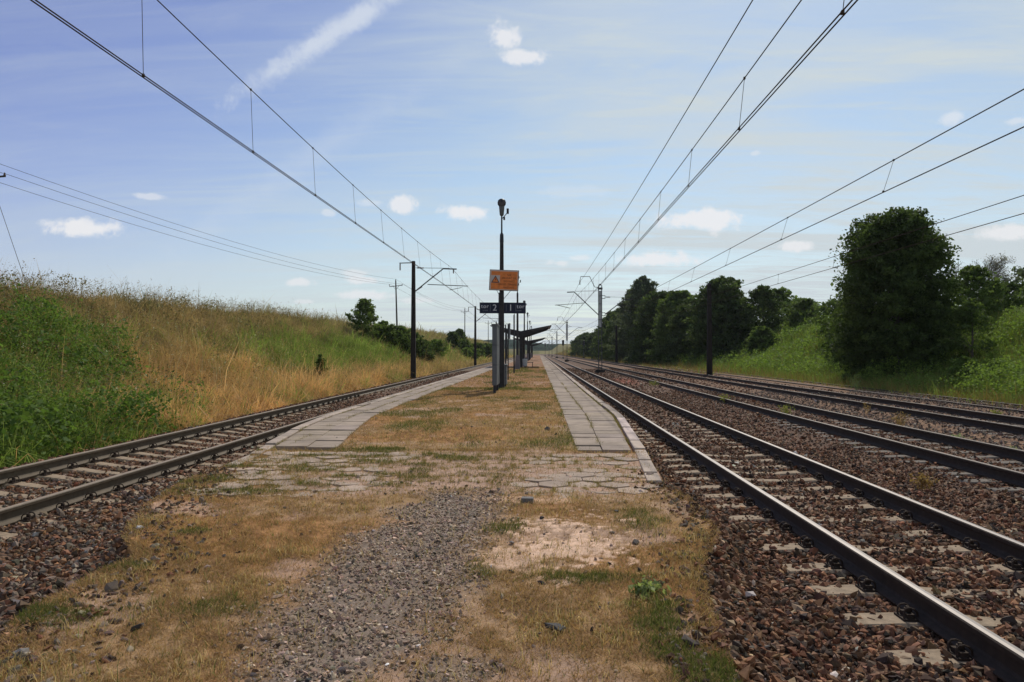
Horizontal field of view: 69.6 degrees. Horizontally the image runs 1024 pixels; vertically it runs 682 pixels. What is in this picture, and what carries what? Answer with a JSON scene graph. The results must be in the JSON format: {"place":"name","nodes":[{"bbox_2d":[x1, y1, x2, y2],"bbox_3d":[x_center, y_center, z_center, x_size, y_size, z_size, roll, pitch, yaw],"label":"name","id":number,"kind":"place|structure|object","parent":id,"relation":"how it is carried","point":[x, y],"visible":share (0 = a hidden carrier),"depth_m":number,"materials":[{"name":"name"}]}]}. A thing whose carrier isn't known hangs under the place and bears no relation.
{"place":"outdoors","nodes":[
{"label":"outdoors","id":0,"kind":"place"},
{"bbox_2d":[0,356,724,681],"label":"platform ground","id":1,"kind":"structure","parent":0,"point":[555,529],"depth_m":5.43,"materials":[{"name":"brown soil"}]},
{"bbox_2d":[13,648,28,655],"bbox_3d":[-2.648,1.681,3.971,0.085,0.050,0.048,0,-1,-17],"label":"stone","id":2,"kind":"object","parent":1,"relation":"on","point":[22,650],"visible":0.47,"depth_m":3.96,"materials":[{"name":"grey stone"}]},
{"bbox_2d":[130,622,144,631],"bbox_3d":[-2.195,1.673,4.308,0.042,0.038,0.102,0,-1,27],"label":"stone","id":3,"kind":"object","parent":1,"relation":"on","point":[137,627],"visible":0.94,"depth_m":4.29,"materials":[{"name":"grey stone"}]},
{"bbox_2d":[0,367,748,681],"bbox_3d":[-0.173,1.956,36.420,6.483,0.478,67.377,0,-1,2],"label":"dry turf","id":4,"kind":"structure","parent":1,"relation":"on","point":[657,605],"depth_m":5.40,"materials":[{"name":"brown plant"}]},
{"bbox_2d":[0,390,769,681],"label":"gravel","id":5,"kind":"structure","parent":1,"relation":"on","point":[339,618],"depth_m":4.92,"materials":[{"name":"grey gravel"}]},
{"bbox_2d":[491,324,499,392],"bbox_3d":[-0.581,0.641,26.631,0.220,2.465,1.760,0,-1,2],"label":"information board","id":6,"kind":"object","parent":1,"relation":"on","point":[495,355],"visible":0.98,"depth_m":25.79,"materials":[{"name":"metal"}]},
{"bbox_2d":[497,199,508,387],"bbox_3d":[-0.355,-1.897,29.454,0.457,7.625,0.356,0,-1,2],"label":"platform lamp","id":7,"kind":"object","parent":1,"relation":"on","point":[501,203],"visible":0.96,"depth_m":29.36,"materials":[{"name":"metal"}]},
{"bbox_2d":[489,269,518,296],"bbox_3d":[-0.304,-2.230,29.377,1.204,1.200,0.237,3,-1,4],"label":"warning sign","id":8,"kind":"object","parent":7,"relation":"attached to","point":[503,280],"visible":1,"depth_m":29.28,"materials":[{"name":"orange metal"}]},
{"bbox_2d":[480,294,525,386],"bbox_3d":[-0.382,-0.016,29.682,1.860,3.870,0.123,0,-1,2],"label":"track number sign","id":9,"kind":"object","parent":1,"relation":"on","point":[511,308],"visible":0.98,"depth_m":29.65,"materials":[{"name":"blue metal"}]},
{"bbox_2d":[505,325,505,363],"bbox_3d":[-0.303,0.618,34.727,0.055,2.750,0.055,0,-1,25],"label":"sign pole","id":10,"kind":"object","parent":1,"relation":"on","point":[505,344],"visible":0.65,"depth_m":34.70,"materials":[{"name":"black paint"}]},
{"bbox_2d":[505,364,507,385],"bbox_3d":[-0.298,1.455,30.912,0.220,0.965,0.810,0,-1,2],"label":"information board","id":11,"kind":"object","parent":1,"relation":"on","point":[506,374],"visible":0.47,"depth_m":30.54,"materials":[{"name":"metal"}]},
{"bbox_2d":[506,332,506,363],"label":"sign pole","id":12,"kind":"object","parent":1,"relation":"on","point":[506,347],"visible":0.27,"depth_m":66.04,"materials":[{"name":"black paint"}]},
{"bbox_2d":[508,323,509,379],"bbox_3d":[-0.161,0.566,37.926,0.135,2.950,0.600,0,-1,2],"label":"sign pole","id":13,"kind":"object","parent":1,"relation":"on","point":[508,347],"visible":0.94,"depth_m":37.90,"materials":[{"name":"black metal"}]},
{"bbox_2d":[513,314,514,372],"bbox_3d":[0.248,0.134,50.026,0.312,4.172,0.100,0,-1,2],"label":"sign pole","id":14,"kind":"object","parent":1,"relation":"on","point":[513,343],"visible":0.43,"depth_m":50.00,"materials":[{"name":"grey metal"}]},
{"bbox_2d":[515,280,520,368],"bbox_3d":[0.481,-1.506,61.851,0.534,8.050,0.457,0,-1,2],"label":"platform lamp","id":15,"kind":"object","parent":1,"relation":"on","point":[517,361],"visible":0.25,"depth_m":61.73,"materials":[{"name":"metal"}]},
{"bbox_2d":[490,325,550,366],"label":"platform shelter","id":16,"kind":"object","parent":1,"relation":"on","point":[526,333],"visible":0.69,"depth_m":68.68,"materials":[{"name":"black paint"}]},
{"bbox_2d":[523,300,526,358],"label":"platform lamp","id":17,"kind":"object","parent":1,"relation":"on","point":[524,301],"visible":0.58,"depth_m":91.92,"materials":[{"name":"metal"}]},
{"bbox_2d":[521,496,533,502],"bbox_3d":[0.159,1.637,7.579,0.125,0.055,0.100,0,-1,5],"label":"paving brick","id":18,"kind":"object","parent":1,"relation":"on","point":[526,499],"visible":0.99,"depth_m":7.53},
{"bbox_2d":[526,312,528,360],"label":"platform lamp","id":19,"kind":"object","parent":1,"relation":"on","point":[527,356],"visible":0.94,"depth_m":119.89,"materials":[{"name":"metal"}]},
{"bbox_2d":[515,338,544,359],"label":"platform shelter","id":20,"kind":"object","parent":1,"relation":"on","point":[533,341],"visible":0.69,"depth_m":128.09,"materials":[{"name":"black paint"}]},
{"bbox_2d":[525,342,542,356],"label":"platform shelter","id":21,"kind":"object","parent":1,"relation":"on","point":[534,345],"visible":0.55,"depth_m":190.02,"materials":[{"name":"black paint"}]},
{"bbox_2d":[545,623,565,630],"bbox_3d":[0.258,1.663,4.289,0.124,0.038,0.099,-1,-1,41],"label":"stone","id":22,"kind":"object","parent":1,"relation":"on","point":[556,625],"visible":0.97,"depth_m":4.26,"materials":[{"name":"grey stone"}]},
{"bbox_2d":[632,539,638,544],"bbox_3d":[1.028,1.672,6.115,0.047,0.053,0.093,-1,-1,31],"label":"stone","id":23,"kind":"object","parent":1,"relation":"on","point":[635,541],"visible":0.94,"depth_m":6.09,"materials":[{"name":"grey stone"}]},
{"bbox_2d":[628,575,671,599],"bbox_3d":[0.909,1.643,4.906,0.286,0.144,0.290,0,-1,2],"label":"weed","id":24,"kind":"object","parent":1,"relation":"on","point":[642,586],"visible":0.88,"depth_m":4.87,"materials":[{"name":"green plant"}]},
{"bbox_2d":[681,634,698,646],"bbox_3d":[0.990,1.662,4.082,0.093,0.050,0.058,0,-1,29],"label":"stone","id":25,"kind":"object","parent":1,"relation":"on","point":[690,641],"visible":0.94,"depth_m":4.07,"materials":[{"name":"grey stone"}]},
{"bbox_2d":[187,356,665,498],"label":"pavement","id":26,"kind":"structure","parent":0,"point":[604,427],"depth_m":11.50,"materials":[{"name":"concrete"}]},
{"bbox_2d":[0,0,1023,343],"label":"sky","id":27,"kind":"structure","parent":0,"point":[438,112],"materials":[{"name":"blue"}]},
{"bbox_2d":[4,307,1023,464],"bbox_3d":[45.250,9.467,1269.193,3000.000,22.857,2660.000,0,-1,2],"label":"ground","id":28,"kind":"structure","parent":0,"point":[559,348],"depth_m":42.89,"materials":[{"name":"soil"}]},
{"bbox_2d":[0,277,212,466],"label":"bramble thicket","id":29,"kind":"object","parent":28,"relation":"on","point":[58,415],"visible":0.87,"depth_m":17.55,"materials":[{"name":"green plant"}]},
{"bbox_2d":[0,272,407,432],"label":"bank herbs","id":30,"kind":"object","parent":28,"relation":"on","point":[147,307],"visible":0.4,"depth_m":31.77,"materials":[{"name":"green plant"}]},
{"bbox_2d":[0,257,512,467],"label":"embankment grass","id":31,"kind":"structure","parent":28,"relation":"on","point":[240,399],"depth_m":29.49,"materials":[{"name":"green plant"}]},
{"bbox_2d":[0,354,535,657],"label":"ballast bed","id":32,"kind":"object","parent":28,"relation":"on","point":[3,555],"visible":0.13,"depth_m":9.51,"materials":[{"name":"grey gravel"}]},
{"bbox_2d":[0,354,526,538],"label":"railway track","id":33,"kind":"structure","parent":32,"relation":"on","point":[23,512],"depth_m":12.21,"materials":[{"name":"brown metal"}]},
{"bbox_2d":[312,354,328,380],"bbox_3d":[-9.878,1.660,37.865,0.743,2.062,1.027,1,-1,-35],"label":"shrub","id":34,"kind":"object","parent":28,"relation":"on","point":[322,365],"visible":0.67,"depth_m":37.73,"materials":[{"name":"green plant"}]},
{"bbox_2d":[345,298,384,339],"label":"shrub","id":35,"kind":"object","parent":28,"relation":"on","point":[364,312],"visible":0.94,"depth_m":68.07,"materials":[{"name":"green plant"}]},
{"bbox_2d":[228,360,510,464],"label":"kerb","id":36,"kind":"structure","parent":28,"relation":"on","point":[287,435],"depth_m":14.50,"materials":[{"name":"concrete"}]},
{"bbox_2d":[372,320,400,347],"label":"shrub","id":37,"kind":"object","parent":28,"relation":"on","point":[388,333],"visible":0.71,"depth_m":72.17,"materials":[{"name":"green plant"}]},
{"bbox_2d":[389,279,402,325],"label":"utility pole","id":38,"kind":"object","parent":28,"relation":"on","point":[396,300],"visible":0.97,"depth_m":110.74,"materials":[{"name":"grey metal"}]},
{"bbox_2d":[1,164,463,307],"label":"power line","id":39,"kind":"object","parent":38,"relation":"attached to","point":[190,228],"visible":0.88,"depth_m":59.03,"materials":[{"name":"metal"}]},
{"bbox_2d":[392,325,419,352],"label":"shrub","id":40,"kind":"object","parent":28,"relation":"on","point":[404,335],"visible":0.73,"depth_m":73.89,"materials":[{"name":"green plant"}]},
{"bbox_2d":[400,332,430,360],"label":"shrub","id":41,"kind":"object","parent":28,"relation":"on","point":[419,347],"visible":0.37,"depth_m":76.02,"materials":[{"name":"green plant"}]},
{"bbox_2d":[416,340,436,362],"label":"shrub","id":42,"kind":"object","parent":28,"relation":"on","point":[431,356],"visible":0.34,"depth_m":78.03,"materials":[{"name":"green plant"}]},
{"bbox_2d":[399,261,462,378],"bbox_3d":[-5.520,-1.385,51.756,4.861,8.500,0.399,0,-1,2],"label":"catenary mast","id":43,"kind":"object","parent":28,"relation":"on","point":[413,332],"visible":0.88,"depth_m":51.68,"materials":[{"name":"metal"}]},
{"bbox_2d":[30,0,512,328],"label":"overhead line","id":44,"kind":"object","parent":43,"relation":"hanging from","point":[143,76],"visible":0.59,"depth_m":13.69,"materials":[{"name":"metal"}]},
{"bbox_2d":[429,339,450,357],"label":"shrub","id":45,"kind":"object","parent":28,"relation":"on","point":[437,343],"visible":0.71,"depth_m":95.02,"materials":[{"name":"green plant"}]},
{"bbox_2d":[445,331,461,347],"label":"shrub","id":46,"kind":"object","parent":28,"relation":"on","point":[453,337],"visible":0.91,"depth_m":133.78,"materials":[{"name":"green plant"}]},
{"bbox_2d":[454,328,466,339],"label":"shrub","id":47,"kind":"object","parent":28,"relation":"on","point":[461,333],"visible":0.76,"depth_m":159.90,"materials":[{"name":"green plant"}]},
{"bbox_2d":[458,338,473,349],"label":"shrub","id":48,"kind":"object","parent":28,"relation":"on","point":[465,343],"visible":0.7,"depth_m":137.58,"materials":[{"name":"green plant"}]},
{"bbox_2d":[460,347,480,359],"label":"shrub","id":49,"kind":"object","parent":28,"relation":"on","point":[470,352],"visible":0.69,"depth_m":129.49,"materials":[{"name":"green plant"}]},
{"bbox_2d":[470,342,485,356],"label":"shrub","id":50,"kind":"object","parent":28,"relation":"on","point":[480,346],"visible":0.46,"depth_m":159.67,"materials":[{"name":"green plant"}]},
{"bbox_2d":[468,306,497,365],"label":"catenary mast","id":51,"kind":"object","parent":28,"relation":"on","point":[475,352],"visible":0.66,"depth_m":102.84,"materials":[{"name":"metal"}]},
{"bbox_2d":[483,343,491,357],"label":"shrub","id":52,"kind":"object","parent":28,"relation":"on","point":[488,350],"visible":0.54,"depth_m":169.27,"materials":[{"name":"green plant"}]},
{"bbox_2d":[548,317,583,361],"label":"catenary mast","id":53,"kind":"object","parent":28,"relation":"on","point":[566,323],"visible":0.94,"depth_m":143.73,"materials":[{"name":"grey metal"}]},
{"bbox_2d":[546,0,857,342],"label":"overhead line","id":54,"kind":"object","parent":53,"relation":"hanging from","point":[842,12],"visible":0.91,"depth_m":12.47,"materials":[{"name":"metal"}]},
{"bbox_2d":[567,336,579,356],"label":"broadleaf tree","id":55,"kind":"object","parent":28,"relation":"on","point":[571,344],"visible":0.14,"depth_m":273.73,"materials":[{"name":"green plant"}]},
{"bbox_2d":[570,332,589,356],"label":"broadleaf tree","id":56,"kind":"object","parent":28,"relation":"on","point":[579,338],"visible":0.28,"depth_m":253.04,"materials":[{"name":"green plant"}]},
{"bbox_2d":[578,332,596,357],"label":"broadleaf tree","id":57,"kind":"object","parent":28,"relation":"on","point":[586,348],"visible":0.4,"depth_m":229.77,"materials":[{"name":"green plant"}]},
{"bbox_2d":[587,326,602,358],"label":"broadleaf tree","id":58,"kind":"object","parent":28,"relation":"on","point":[592,350],"visible":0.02,"depth_m":184.96,"materials":[{"name":"green plant"}]},
{"bbox_2d":[558,276,632,372],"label":"catenary mast","id":59,"kind":"object","parent":28,"relation":"on","point":[600,315],"visible":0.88,"depth_m":66.74,"materials":[{"name":"grey metal"}]},
{"bbox_2d":[553,0,752,327],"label":"feeder wire","id":60,"kind":"object","parent":59,"relation":"attached to","point":[682,117],"visible":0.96,"depth_m":18.04,"materials":[{"name":"black metal"}]},
{"bbox_2d":[558,89,1023,342],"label":"overhead line","id":61,"kind":"object","parent":59,"relation":"hanging from","point":[883,191],"visible":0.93,"depth_m":16.93,"materials":[{"name":"metal"}]},
{"bbox_2d":[543,356,661,482],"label":"kerb","id":62,"kind":"structure","parent":28,"relation":"on","point":[633,438],"depth_m":12.27,"materials":[{"name":"concrete"}]},
{"bbox_2d":[593,311,612,359],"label":"broadleaf tree","id":63,"kind":"object","parent":28,"relation":"on","point":[603,332],"visible":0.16,"depth_m":166.62,"materials":[{"name":"green plant"}]},
{"bbox_2d":[597,308,629,359],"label":"broadleaf tree","id":64,"kind":"object","parent":28,"relation":"on","point":[607,334],"visible":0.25,"depth_m":150.53,"materials":[{"name":"green plant"}]},
{"bbox_2d":[615,325,617,362],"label":"concrete mast","id":65,"kind":"object","parent":28,"relation":"on","point":[616,349],"visible":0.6,"depth_m":121.32,"materials":[{"name":"grey concrete"}]},
{"bbox_2d":[602,289,639,359],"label":"broadleaf tree","id":66,"kind":"object","parent":28,"relation":"on","point":[620,351],"visible":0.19,"depth_m":138.76,"materials":[{"name":"green plant"}]},
{"bbox_2d":[606,275,658,360],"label":"broadleaf tree","id":67,"kind":"object","parent":28,"relation":"on","point":[641,285],"visible":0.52,"depth_m":122.57,"materials":[{"name":"green plant"}]},
{"bbox_2d":[624,290,666,363],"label":"broadleaf tree","id":68,"kind":"object","parent":28,"relation":"on","point":[641,329],"visible":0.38,"depth_m":112.24,"materials":[{"name":"green plant"}]},
{"bbox_2d":[642,290,694,364],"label":"broadleaf tree","id":69,"kind":"object","parent":28,"relation":"on","point":[673,299],"visible":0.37,"depth_m":102.08,"materials":[{"name":"green plant"}]},
{"bbox_2d":[662,297,717,362],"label":"broadleaf tree","id":70,"kind":"object","parent":28,"relation":"on","point":[676,345],"visible":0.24,"depth_m":95.52,"materials":[{"name":"green plant"}]},
{"bbox_2d":[706,283,712,374],"bbox_3d":[15.290,-0.797,57.009,0.400,7.380,0.400,0,-1,2],"label":"concrete mast","id":71,"kind":"object","parent":28,"relation":"on","point":[709,340],"visible":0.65,"depth_m":56.85,"materials":[{"name":"grey concrete"}]},
{"bbox_2d":[573,195,1023,340],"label":"overhead line","id":72,"kind":"object","parent":71,"relation":"hanging from","point":[859,248],"visible":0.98,"depth_m":25.99,"materials":[{"name":"metal"}]},
{"bbox_2d":[682,275,762,358],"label":"broadleaf tree","id":73,"kind":"object","parent":28,"relation":"on","point":[728,318],"visible":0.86,"depth_m":85.29,"materials":[{"name":"green plant"}]},
{"bbox_2d":[743,326,779,354],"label":"shrub","id":74,"kind":"object","parent":28,"relation":"on","point":[760,334],"visible":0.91,"depth_m":74.53,"materials":[{"name":"green plant"}]},
{"bbox_2d":[738,284,791,333],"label":"shrub","id":75,"kind":"object","parent":28,"relation":"on","point":[766,295],"visible":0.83,"depth_m":84.30,"materials":[{"name":"green plant"}]},
{"bbox_2d":[754,286,801,326],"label":"shrub","id":76,"kind":"object","parent":28,"relation":"on","point":[784,293],"visible":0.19,"depth_m":87.78,"materials":[{"name":"green plant"}]},
{"bbox_2d":[535,354,1023,681],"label":"ballast bed","id":77,"kind":"object","parent":28,"relation":"on","point":[1019,617],"visible":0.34,"depth_m":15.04,"materials":[{"name":"gravel"}]},
{"bbox_2d":[720,394,733,402],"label":"weed","id":78,"kind":"object","parent":77,"relation":"on","point":[724,396],"visible":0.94,"depth_m":25.94,"materials":[{"name":"green plant"}]},
{"bbox_2d":[543,354,1023,681],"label":"railway track","id":79,"kind":"structure","parent":77,"relation":"on","point":[969,638],"depth_m":6.89,"materials":[{"name":"metal"}]},
{"bbox_2d":[548,354,1023,499],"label":"railway track","id":80,"kind":"structure","parent":77,"relation":"on","point":[988,470],"depth_m":14.75,"materials":[{"name":"brown metal"}]},
{"bbox_2d":[778,404,794,413],"bbox_3d":[7.715,1.928,20.814,0.536,0.437,0.494,0,-1,-25],"label":"weed","id":81,"kind":"object","parent":77,"relation":"on","point":[786,410],"visible":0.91,"depth_m":20.76,"materials":[{"name":"green plant"}]},
{"bbox_2d":[554,354,1023,440],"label":"railway track","id":82,"kind":"structure","parent":77,"relation":"on","point":[999,427],"depth_m":23.30,"materials":[{"name":"brown metal"}]},
{"bbox_2d":[633,363,1023,412],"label":"railway track","id":83,"kind":"structure","parent":77,"relation":"on","point":[1005,409],"depth_m":31.87,"materials":[{"name":"metal"}]},
{"bbox_2d":[848,374,861,389],"bbox_3d":[15.924,1.901,34.143,0.825,0.844,1.235,-1,-1,42],"label":"weed","id":84,"kind":"object","parent":77,"relation":"on","point":[855,387],"visible":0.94,"depth_m":34.10,"materials":[{"name":"green plant"}]},
{"bbox_2d":[890,411,910,425],"bbox_3d":[9.941,1.981,18.841,0.649,0.472,0.486,0,-1,2],"label":"weed","id":85,"kind":"object","parent":77,"relation":"on","point":[901,420],"visible":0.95,"depth_m":18.83,"materials":[{"name":"green plant"}]},
{"bbox_2d":[907,470,939,490],"bbox_3d":[5.823,1.971,10.412,0.433,0.285,0.372,-1,-1,36],"label":"weed","id":86,"kind":"object","parent":77,"relation":"on","point":[923,483],"visible":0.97,"depth_m":10.40,"materials":[{"name":"green plant"}]},
{"bbox_2d":[950,433,971,438],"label":"weed","id":87,"kind":"object","parent":77,"relation":"on","point":[959,434],"visible":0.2,"depth_m":14.77,"materials":[{"name":"green plant"}]},
{"bbox_2d":[990,409,1002,413],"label":"weed","id":88,"kind":"object","parent":77,"relation":"on","point":[995,412],"visible":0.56,"depth_m":21.00,"materials":[{"name":"green plant"}]},
{"bbox_2d":[778,297,825,327],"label":"shrub","id":89,"kind":"object","parent":28,"relation":"on","point":[802,306],"visible":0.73,"depth_m":78.19,"materials":[{"name":"green plant"}]},
{"bbox_2d":[804,298,844,336],"bbox_3d":[27.507,-1.867,61.173,6.403,3.643,5.331,1,-1,-40],"label":"broadleaf tree","id":90,"kind":"object","parent":28,"relation":"on","point":[826,307],"visible":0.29,"depth_m":61.10,"materials":[{"name":"green plant"}]},
{"bbox_2d":[815,308,847,364],"bbox_3d":[23.702,-0.113,51.235,4.599,4.641,4.568,0,-1,2],"label":"broadleaf tree","id":91,"kind":"object","parent":28,"relation":"on","point":[823,323],"visible":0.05,"depth_m":51.44,"materials":[{"name":"green plant"}]},
{"bbox_2d":[663,303,1023,402],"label":"bank weeds","id":92,"kind":"object","parent":28,"relation":"on","point":[759,362],"visible":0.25,"depth_m":39.12,"materials":[{"name":"green plant"}]},
{"bbox_2d":[816,206,974,381],"bbox_3d":[21.549,-2.311,41.271,8.062,10.341,8.212,0,-1,17],"label":"broadleaf tree","id":93,"kind":"object","parent":28,"relation":"on","point":[901,296],"visible":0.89,"depth_m":39.75,"materials":[{"name":"green plant"}]},
{"bbox_2d":[942,356,986,387],"bbox_3d":[20.192,1.633,32.780,1.898,2.004,1.982,0,-1,29],"label":"bush","id":94,"kind":"object","parent":28,"relation":"on","point":[959,362],"visible":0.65,"depth_m":32.67,"materials":[{"name":"green plant"}]},
{"bbox_2d":[930,299,1005,363],"bbox_3d":[23.408,0.175,37.501,3.254,4.659,3.262,0,-1,-20],"label":"broadleaf tree","id":95,"kind":"object","parent":28,"relation":"on","point":[970,320],"visible":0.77,"depth_m":37.59,"materials":[{"name":"green plant"}]},
{"bbox_2d":[942,265,1019,324],"bbox_3d":[28.280,-1.582,44.824,4.818,6.190,5.070,0,-1,-20],"label":"broadleaf tree","id":96,"kind":"object","parent":28,"relation":"on","point":[981,285],"visible":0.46,"depth_m":44.32,"materials":[{"name":"green plant"}]},
{"bbox_2d":[942,253,1019,299],"bbox_3d":[30.118,-2.736,48.445,5.520,6.424,4.750,-1,-1,32],"label":"bare tree","id":97,"kind":"object","parent":28,"relation":"on","point":[993,267],"visible":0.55,"depth_m":47.21,"materials":[{"name":"grey plant"}]},
{"bbox_2d":[969,281,1023,312],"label":"broadleaf tree","id":98,"kind":"object","parent":28,"relation":"on","point":[1011,286],"visible":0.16,"depth_m":45.63,"materials":[{"name":"green plant"}]},
{"bbox_2d":[985,360,1021,381],"bbox_3d":[21.378,1.727,32.198,1.803,1.798,1.513,-1,-1,44],"label":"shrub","id":99,"kind":"object","parent":28,"relation":"on","point":[998,363],"visible":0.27,"depth_m":32.08,"materials":[{"name":"green plant"}]},
{"bbox_2d":[998,266,1023,302],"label":"broadleaf tree","id":100,"kind":"object","parent":28,"relation":"on","point":[1019,272],"visible":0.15,"depth_m":49.67,"materials":[{"name":"green plant"}]},
{"bbox_2d":[482,340,559,350],"bbox_3d":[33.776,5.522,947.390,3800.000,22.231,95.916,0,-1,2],"label":"wooded hills","id":101,"kind":"structure","parent":0,"point":[540,347],"depth_m":934.83,"materials":[{"name":"green plant"}]},
{"bbox_2d":[555,303,1023,415],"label":"bank grass","id":102,"kind":"structure","parent":0,"point":[874,384],"depth_m":40.42,"materials":[{"name":"green plant"}]},
{"bbox_3d":[-30.401,-5.959,42.703,2.040,9.200,0.280,0,-1,2],"label":"utility pole","id":103,"kind":"object","parent":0,"visible":0},
{"bbox_2d":[0,207,24,278],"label":"guy wire","id":104,"kind":"object","parent":103,"relation":"attached to","point":[11,240],"visible":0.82,"depth_m":42.34,"materials":[{"name":"grey metal"}]},
{"bbox_2d":[0,172,480,320],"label":"power line","id":105,"kind":"object","parent":103,"relation":"attached to","point":[200,237],"visible":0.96,"depth_m":59.08,"materials":[{"name":"metal"}]},
{"bbox_2d":[2,183,479,322],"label":"power line","id":106,"kind":"object","parent":103,"relation":"attached to","point":[188,240],"visible":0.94,"depth_m":60.52,"materials":[{"name":"metal"}]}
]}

